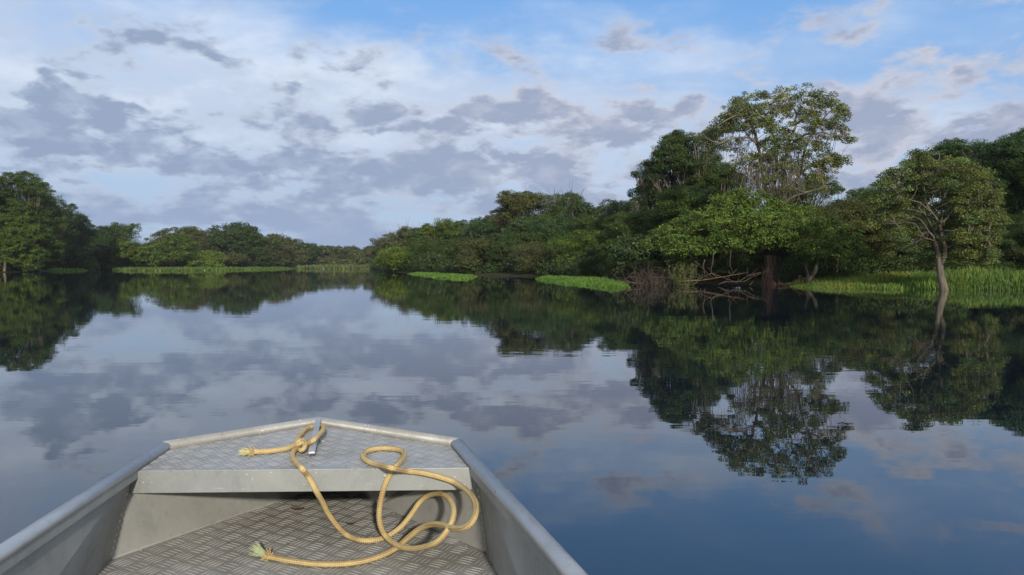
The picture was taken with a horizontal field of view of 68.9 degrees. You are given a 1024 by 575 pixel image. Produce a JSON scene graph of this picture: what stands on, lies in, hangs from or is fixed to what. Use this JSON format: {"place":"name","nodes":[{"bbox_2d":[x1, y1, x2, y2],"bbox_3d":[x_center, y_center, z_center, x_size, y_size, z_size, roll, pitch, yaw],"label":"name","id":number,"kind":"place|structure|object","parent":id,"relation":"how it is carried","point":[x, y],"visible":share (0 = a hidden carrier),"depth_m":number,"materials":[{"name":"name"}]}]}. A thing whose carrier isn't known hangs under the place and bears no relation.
{"place":"outdoors","nodes":[
{"label":"outdoors","id":0,"kind":"place"},
{"bbox_2d":[0,269,1023,574],"bbox_3d":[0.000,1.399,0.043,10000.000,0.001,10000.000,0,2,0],"label":"water","id":1,"kind":"structure","parent":0,"point":[716,429],"depth_m":8.06,"materials":[{"name":"blue liquid"}]},
{"bbox_2d":[46,267,91,270],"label":"grass mat","id":2,"kind":"object","parent":1,"relation":"on","point":[67,269],"depth_m":171.65,"materials":[{"name":"green plant"}]},
{"bbox_2d":[108,265,296,270],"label":"grass mat","id":3,"kind":"object","parent":1,"relation":"on","point":[162,268],"depth_m":194.08,"materials":[{"name":"green plant"}]},
{"bbox_2d":[0,416,587,574],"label":"motor boat","id":4,"kind":"object","parent":1,"relation":"on","point":[212,504],"visible":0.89,"depth_m":2.92,"materials":[{"name":"metal"}]},
{"bbox_2d":[308,418,324,453],"bbox_3d":[-0.867,0.670,3.348,0.054,0.048,0.634,0,2,-12],"label":"mooring cleat","id":5,"kind":"object","parent":4,"relation":"attached to","point":[312,447],"visible":0.77,"depth_m":3.37,"materials":[{"name":"metal"}]},
{"bbox_2d":[238,424,478,566],"bbox_3d":[-0.669,0.833,2.963,1.350,0.406,0.621,2,2,43],"label":"rope","id":6,"kind":"object","parent":5,"relation":"attached to","point":[294,448],"visible":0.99,"depth_m":2.89,"materials":[{"name":"beige fabric"}]},
{"bbox_2d":[295,262,373,268],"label":"grass mat","id":7,"kind":"object","parent":1,"relation":"on","point":[340,266],"depth_m":254.29,"materials":[{"name":"green plant"}]},
{"bbox_2d":[407,271,476,279],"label":"grass mat","id":8,"kind":"object","parent":1,"relation":"on","point":[455,276],"depth_m":86.84,"materials":[{"name":"green plant"}]},
{"bbox_2d":[595,265,679,285],"bbox_3d":[8.839,-0.911,49.758,6.852,1.632,4.296,0,2,0],"label":"brushwood","id":9,"kind":"object","parent":1,"relation":"on","point":[645,282],"visible":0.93,"depth_m":49.47,"materials":[{"name":"brown plant"}]},
{"bbox_2d":[664,261,702,285],"bbox_3d":[11.320,-0.847,49.221,2.515,1.895,1.679,0,2,14],"label":"leafy shrub","id":10,"kind":"object","parent":1,"relation":"on","point":[681,278],"visible":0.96,"depth_m":49.23,"materials":[{"name":"green plant"}]},
{"bbox_2d":[679,269,742,281],"bbox_3d":[13.227,-0.869,49.589,4.617,0.975,0.946,0,2,-4],"label":"dead branch","id":11,"kind":"object","parent":1,"relation":"on","point":[711,278],"visible":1,"depth_m":49.28,"materials":[{"name":"brown plant"}]},
{"bbox_2d":[690,273,736,282],"bbox_3d":[12.982,-0.637,49.715,3.956,0.909,0.876,0,2,0],"label":"dead branch","id":12,"kind":"object","parent":1,"relation":"on","point":[709,274],"visible":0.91,"depth_m":49.59,"materials":[{"name":"brown plant"}]},
{"bbox_2d":[718,269,760,284],"bbox_3d":[15.074,-0.757,49.741,2.727,1.231,1.002,0,2,0],"label":"dead branch","id":13,"kind":"object","parent":1,"relation":"on","point":[738,278],"visible":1,"depth_m":49.68,"materials":[{"name":"brown plant"}]},
{"bbox_2d":[734,267,769,281],"bbox_3d":[15.979,-0.981,49.513,2.609,1.248,1.105,0,2,-9],"label":"dead branch","id":14,"kind":"object","parent":1,"relation":"on","point":[752,276],"visible":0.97,"depth_m":49.55,"materials":[{"name":"brown plant"}]},
{"bbox_2d":[778,276,803,285],"bbox_3d":[18.334,-0.449,49.240,1.623,0.761,0.921,0,2,-13],"label":"dead branch","id":15,"kind":"object","parent":1,"relation":"on","point":[789,284],"visible":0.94,"depth_m":49.32,"materials":[{"name":"brown plant"}]},
{"bbox_2d":[862,148,1013,289],"bbox_3d":[23.409,-3.745,40.894,8.681,8.238,5.445,0,2,0],"label":"pale trunked tree","id":16,"kind":"object","parent":1,"relation":"in","point":[967,205],"visible":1,"depth_m":40.29,"materials":[{"name":"green plant"}]},
{"bbox_2d":[0,265,1023,290],"bbox_3d":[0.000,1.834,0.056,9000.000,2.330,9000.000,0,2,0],"label":"ground","id":17,"kind":"structure","parent":0,"point":[754,280],"depth_m":79.87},
{"bbox_2d":[0,178,21,213],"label":"broadleaf tree","id":18,"kind":"object","parent":17,"relation":"on","point":[4,184],"visible":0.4,"depth_m":146.24,"materials":[{"name":"green plant"}]},
{"bbox_2d":[0,212,51,271],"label":"broadleaf tree","id":19,"kind":"object","parent":17,"relation":"on","point":[17,232],"visible":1,"depth_m":140.01,"materials":[{"name":"green plant"}]},
{"bbox_2d":[0,170,60,270],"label":"broadleaf tree","id":20,"kind":"object","parent":17,"relation":"on","point":[32,193],"visible":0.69,"depth_m":148.64,"materials":[{"name":"green plant"}]},
{"bbox_2d":[0,237,65,270],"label":"bush","id":21,"kind":"object","parent":17,"relation":"on","point":[57,245],"visible":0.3,"depth_m":150.73,"materials":[{"name":"green plant"}]},
{"bbox_2d":[29,202,68,271],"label":"broadleaf tree","id":22,"kind":"object","parent":17,"relation":"on","point":[58,217],"visible":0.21,"depth_m":156.60,"materials":[{"name":"green plant"}]},
{"bbox_2d":[46,195,82,268],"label":"broadleaf tree","id":23,"kind":"object","parent":17,"relation":"on","point":[68,232],"visible":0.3,"depth_m":181.03,"materials":[{"name":"green plant"}]},
{"bbox_2d":[40,245,99,269],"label":"bush","id":24,"kind":"object","parent":17,"relation":"on","point":[81,257],"visible":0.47,"depth_m":182.24,"materials":[{"name":"green plant"}]},
{"bbox_2d":[63,214,96,266],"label":"broadleaf tree","id":25,"kind":"object","parent":17,"relation":"on","point":[81,226],"visible":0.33,"depth_m":191.77,"materials":[{"name":"green plant"}]},
{"bbox_2d":[70,228,114,268],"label":"broadleaf tree","id":26,"kind":"object","parent":17,"relation":"on","point":[102,238],"visible":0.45,"depth_m":195.88,"materials":[{"name":"green plant"}]},
{"bbox_2d":[93,225,118,269],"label":"broadleaf tree","id":27,"kind":"object","parent":17,"relation":"on","point":[111,233],"visible":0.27,"depth_m":206.02,"materials":[{"name":"green plant"}]},
{"bbox_2d":[107,222,148,266],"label":"broadleaf tree","id":28,"kind":"object","parent":17,"relation":"on","point":[122,231],"visible":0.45,"depth_m":212.06,"materials":[{"name":"green plant"}]},
{"bbox_2d":[95,239,167,268],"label":"bush","id":29,"kind":"object","parent":17,"relation":"on","point":[139,254],"visible":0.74,"depth_m":210.40,"materials":[{"name":"green plant"}]},
{"bbox_2d":[136,244,177,266],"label":"bush","id":30,"kind":"object","parent":17,"relation":"on","point":[165,250],"visible":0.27,"depth_m":221.52,"materials":[{"name":"green plant"}]},
{"bbox_2d":[148,231,198,266],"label":"round tree","id":31,"kind":"object","parent":17,"relation":"on","point":[181,248],"visible":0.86,"depth_m":223.76,"materials":[{"name":"green plant"}]},
{"bbox_2d":[149,226,202,250],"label":"broadleaf tree","id":32,"kind":"object","parent":17,"relation":"on","point":[186,230],"visible":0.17,"depth_m":257.17,"materials":[{"name":"green plant"}]},
{"bbox_2d":[174,249,228,267],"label":"bush","id":33,"kind":"object","parent":17,"relation":"on","point":[201,258],"visible":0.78,"depth_m":231.37,"materials":[{"name":"green plant"}]},
{"bbox_2d":[184,227,231,254],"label":"broadleaf tree","id":34,"kind":"object","parent":17,"relation":"on","point":[202,240],"visible":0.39,"depth_m":254.02,"materials":[{"name":"green plant"}]},
{"bbox_2d":[204,221,260,254],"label":"broadleaf tree","id":35,"kind":"object","parent":17,"relation":"on","point":[241,230],"visible":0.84,"depth_m":251.40,"materials":[{"name":"green plant"}]},
{"bbox_2d":[220,252,251,266],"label":"bush","id":36,"kind":"object","parent":17,"relation":"on","point":[234,258],"visible":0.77,"depth_m":243.52,"materials":[{"name":"green plant"}]},
{"bbox_2d":[235,247,277,266],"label":"bush","id":37,"kind":"object","parent":17,"relation":"on","point":[260,256],"visible":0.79,"depth_m":252.76,"materials":[{"name":"green plant"}]},
{"bbox_2d":[238,232,277,264],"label":"broadleaf tree","id":38,"kind":"object","parent":17,"relation":"on","point":[260,240],"visible":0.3,"depth_m":259.53,"materials":[{"name":"green plant"}]},
{"bbox_2d":[258,232,293,266],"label":"broadleaf tree","id":39,"kind":"object","parent":17,"relation":"on","point":[282,251],"visible":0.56,"depth_m":264.89,"materials":[{"name":"green plant"}]},
{"bbox_2d":[276,252,302,266],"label":"bush","id":40,"kind":"object","parent":17,"relation":"on","point":[295,259],"visible":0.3,"depth_m":277.11,"materials":[{"name":"green plant"}]},
{"bbox_2d":[279,238,312,263],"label":"broadleaf tree","id":41,"kind":"object","parent":17,"relation":"on","point":[299,249],"visible":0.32,"depth_m":310.96,"materials":[{"name":"green plant"}]},
{"bbox_2d":[299,242,321,264],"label":"round tree","id":42,"kind":"object","parent":17,"relation":"on","point":[313,252],"visible":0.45,"depth_m":333.01,"materials":[{"name":"green plant"}]},
{"bbox_2d":[312,245,337,262],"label":"broadleaf tree","id":43,"kind":"object","parent":17,"relation":"on","point":[324,253],"visible":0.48,"depth_m":357.42,"materials":[{"name":"green plant"}]},
{"bbox_2d":[324,245,345,258],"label":"broadleaf tree","id":44,"kind":"object","parent":17,"relation":"on","point":[334,251],"visible":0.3,"depth_m":362.74,"materials":[{"name":"green plant"}]},
{"bbox_2d":[319,256,364,264],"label":"bush","id":45,"kind":"object","parent":17,"relation":"on","point":[336,261],"visible":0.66,"depth_m":338.19,"materials":[{"name":"green plant"}]},
{"bbox_2d":[334,245,361,258],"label":"broadleaf tree","id":46,"kind":"object","parent":17,"relation":"on","point":[343,252],"visible":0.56,"depth_m":357.91,"materials":[{"name":"green plant"}]},
{"bbox_2d":[346,250,362,260],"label":"broadleaf tree","id":47,"kind":"object","parent":17,"relation":"on","point":[353,253],"visible":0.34,"depth_m":347.29,"materials":[{"name":"green plant"}]},
{"bbox_2d":[354,245,375,264],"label":"broadleaf tree","id":48,"kind":"object","parent":17,"relation":"on","point":[364,257],"visible":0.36,"depth_m":318.40,"materials":[{"name":"green plant"}]},
{"bbox_2d":[362,233,398,258],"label":"broadleaf tree","id":49,"kind":"object","parent":17,"relation":"on","point":[374,249],"visible":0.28,"depth_m":234.54,"materials":[{"name":"green plant"}]},
{"bbox_2d":[373,244,414,269],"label":"bush","id":50,"kind":"object","parent":17,"relation":"on","point":[394,258],"visible":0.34,"depth_m":140.55,"materials":[{"name":"green plant"}]},
{"bbox_2d":[379,217,419,252],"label":"broadleaf tree","id":51,"kind":"object","parent":17,"relation":"on","point":[402,232],"visible":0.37,"depth_m":197.82,"materials":[{"name":"green plant"}]},
{"bbox_2d":[403,227,448,257],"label":"broadleaf tree","id":52,"kind":"object","parent":17,"relation":"on","point":[409,236],"visible":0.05,"depth_m":178.89,"materials":[{"name":"green plant"}]},
{"bbox_2d":[416,218,469,246],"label":"broadleaf tree","id":53,"kind":"object","parent":17,"relation":"on","point":[444,229],"visible":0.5,"depth_m":162.59,"materials":[{"name":"green plant"}]},
{"bbox_2d":[404,237,483,269],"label":"broadleaf tree","id":54,"kind":"object","parent":17,"relation":"on","point":[446,246],"visible":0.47,"depth_m":131.02,"materials":[{"name":"green plant"}]},
{"bbox_2d":[451,237,505,271],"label":"broadleaf tree","id":55,"kind":"object","parent":17,"relation":"on","point":[472,252],"visible":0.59,"depth_m":102.80,"materials":[{"name":"green plant"}]},
{"bbox_2d":[451,216,505,263],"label":"broadleaf tree","id":56,"kind":"object","parent":17,"relation":"on","point":[482,228],"visible":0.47,"depth_m":138.66,"materials":[{"name":"green plant"}]},
{"bbox_2d":[5,182,1012,279],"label":"woodland","id":57,"kind":"object","parent":17,"relation":"on","point":[630,254],"visible":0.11,"depth_m":61.29,"materials":[{"name":"green plant"}]},
{"bbox_2d":[0,250,1023,282],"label":"undergrowth","id":58,"kind":"object","parent":17,"relation":"on","point":[792,271],"visible":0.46,"depth_m":58.75,"materials":[{"name":"green plant"}]},
{"bbox_2d":[479,232,546,265],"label":"broadleaf tree","id":59,"kind":"object","parent":17,"relation":"on","point":[503,245],"visible":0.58,"depth_m":101.02,"materials":[{"name":"green plant"}]},
{"bbox_2d":[484,189,553,231],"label":"flat topped tree","id":60,"kind":"object","parent":17,"relation":"on","point":[514,205],"visible":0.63,"depth_m":116.14,"materials":[{"name":"green plant"}]},
{"bbox_2d":[491,214,575,268],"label":"broadleaf tree","id":61,"kind":"object","parent":17,"relation":"on","point":[546,228],"visible":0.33,"depth_m":104.22,"materials":[{"name":"green plant"}]},
{"bbox_2d":[506,241,573,271],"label":"broadleaf tree","id":62,"kind":"object","parent":17,"relation":"on","point":[522,256],"visible":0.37,"depth_m":91.98,"materials":[{"name":"green plant"}]},
{"bbox_2d":[534,181,585,223],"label":"broadleaf tree","id":63,"kind":"object","parent":17,"relation":"on","point":[560,204],"visible":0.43,"depth_m":120.48,"materials":[{"name":"green plant"}]},
{"bbox_2d":[546,229,613,270],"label":"broadleaf tree","id":64,"kind":"object","parent":17,"relation":"on","point":[574,242],"visible":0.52,"depth_m":86.48,"materials":[{"name":"green plant"}]},
{"bbox_2d":[535,275,629,287],"bbox_3d":[6.310,-0.687,61.292,6.236,0.554,32.411,0,2,-4],"label":"grass mat","id":65,"kind":"object","parent":17,"relation":"on","point":[593,281],"depth_m":56.45,"materials":[{"name":"green plant"}]},
{"bbox_2d":[563,201,603,230],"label":"broadleaf tree","id":66,"kind":"object","parent":17,"relation":"on","point":[582,208],"visible":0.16,"depth_m":117.22,"materials":[{"name":"green plant"}]},
{"bbox_2d":[571,212,604,234],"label":"broadleaf tree","id":67,"kind":"object","parent":17,"relation":"on","point":[581,220],"visible":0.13,"depth_m":104.06,"materials":[{"name":"green plant"}]},
{"bbox_2d":[572,245,608,274],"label":"bush","id":68,"kind":"object","parent":17,"relation":"on","point":[588,257],"visible":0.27,"depth_m":73.69,"materials":[{"name":"green plant"}]},
{"bbox_2d":[586,198,645,231],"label":"broadleaf tree","id":69,"kind":"object","parent":17,"relation":"on","point":[608,211],"visible":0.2,"depth_m":89.48,"materials":[{"name":"green plant"}]},
{"bbox_2d":[595,210,654,264],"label":"broadleaf tree","id":70,"kind":"object","parent":17,"relation":"on","point":[636,223],"visible":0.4,"depth_m":65.87,"materials":[{"name":"green plant"}]},
{"bbox_2d":[602,259,652,279],"bbox_3d":[10.185,-1.546,63.848,4.943,1.844,4.692,0,2,0],"label":"bush","id":71,"kind":"object","parent":17,"relation":"on","point":[609,272],"visible":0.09,"depth_m":63.82,"materials":[{"name":"green plant"}]},
{"bbox_2d":[620,159,676,213],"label":"broadleaf tree","id":72,"kind":"object","parent":17,"relation":"on","point":[645,199],"visible":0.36,"depth_m":75.56,"materials":[{"name":"green plant"}]},
{"bbox_2d":[643,128,733,211],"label":"broadleaf tree","id":73,"kind":"object","parent":17,"relation":"on","point":[678,150],"visible":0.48,"depth_m":72.80,"materials":[{"name":"green plant"}]},
{"bbox_2d":[646,183,747,277],"bbox_3d":[15.308,-4.466,60.791,8.762,8.212,8.107,0,2,0],"label":"broadleaf tree","id":74,"kind":"object","parent":17,"relation":"on","point":[685,199],"visible":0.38,"depth_m":58.92,"materials":[{"name":"green plant"}]},
{"bbox_2d":[649,223,785,273],"bbox_3d":[16.722,-3.334,62.708,11.740,5.084,11.368,0,2,0],"label":"broadleaf tree","id":75,"kind":"object","parent":17,"relation":"on","point":[748,259],"visible":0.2,"depth_m":58.67,"materials":[{"name":"green plant"}]},
{"bbox_2d":[703,169,749,223],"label":"broadleaf tree","id":76,"kind":"object","parent":17,"relation":"on","point":[727,181],"visible":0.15,"depth_m":71.22,"materials":[{"name":"green plant"}]},
{"bbox_2d":[640,186,873,283],"bbox_3d":[16.699,-3.354,50.268,15.762,7.188,6.429,0,2,0],"label":"spreading tree","id":77,"kind":"object","parent":17,"relation":"on","point":[768,214],"visible":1,"depth_m":49.75,"materials":[{"name":"green plant"}]},
{"bbox_2d":[692,82,858,284],"bbox_3d":[18.638,-7.385,52.792,12.195,14.992,5.914,0,2,0],"label":"giant tree","id":78,"kind":"object","parent":17,"relation":"on","point":[729,122],"visible":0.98,"depth_m":52.01,"materials":[{"name":"green plant"}]},
{"bbox_2d":[755,173,842,226],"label":"broadleaf tree","id":79,"kind":"object","parent":17,"relation":"on","point":[813,199],"visible":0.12,"depth_m":71.04,"materials":[{"name":"green plant"}]},
{"bbox_2d":[793,251,829,284],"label":"leaning tree","id":80,"kind":"object","parent":17,"relation":"on","point":[808,278],"visible":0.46,"depth_m":49.35,"materials":[{"name":"grey plant"}]},
{"bbox_2d":[780,195,912,273],"bbox_3d":[24.952,-3.549,56.739,9.978,6.540,9.058,1,2,21],"label":"feathery tree","id":81,"kind":"object","parent":17,"relation":"on","point":[856,215],"visible":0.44,"depth_m":54.43,"materials":[{"name":"green plant"}]},
{"bbox_2d":[783,270,918,289],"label":"grass bank","id":82,"kind":"structure","parent":17,"relation":"on","point":[840,282],"depth_m":47.19,"materials":[{"name":"green plant"}]},
{"bbox_2d":[815,186,908,209],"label":"broadleaf tree","id":83,"kind":"object","parent":17,"relation":"on","point":[853,193],"visible":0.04,"depth_m":68.53,"materials":[{"name":"green plant"}]},
{"bbox_2d":[849,194,935,268],"bbox_3d":[31.767,-4.222,62.828,7.412,7.064,7.381,1,2,30],"label":"broadleaf tree","id":84,"kind":"object","parent":17,"relation":"on","point":[908,212],"visible":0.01,"depth_m":60.99,"materials":[{"name":"green plant"}]},
{"bbox_2d":[885,212,1008,270],"bbox_3d":[34.420,-3.150,58.854,9.993,5.410,9.425,0,2,0],"label":"broadleaf tree","id":85,"kind":"object","parent":17,"relation":"on","point":[930,253],"visible":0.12,"depth_m":56.64,"materials":[{"name":"green plant"}]},
{"bbox_2d":[880,265,1023,290],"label":"reeds","id":86,"kind":"object","parent":17,"relation":"on","point":[979,278],"visible":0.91,"depth_m":43.86,"materials":[{"name":"green plant"}]},
{"bbox_2d":[908,127,1023,225],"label":"feathery tree","id":87,"kind":"object","parent":17,"relation":"on","point":[1000,156],"visible":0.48,"depth_m":59.88,"materials":[{"name":"green plant"}]},
{"bbox_2d":[976,210,1023,270],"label":"broadleaf tree","id":88,"kind":"object","parent":17,"relation":"on","point":[1011,247],"visible":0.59,"depth_m":53.20,"materials":[{"name":"green plant"}]},
{"bbox_2d":[1001,155,1023,215],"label":"broadleaf tree","id":89,"kind":"object","parent":17,"relation":"on","point":[1019,180],"visible":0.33,"depth_m":60.04,"materials":[{"name":"green plant"}]},
{"bbox_2d":[0,0,1023,248],"label":"sky","id":90,"kind":"structure","parent":0,"point":[334,123],"materials":[{"name":"blue"}]}
]}

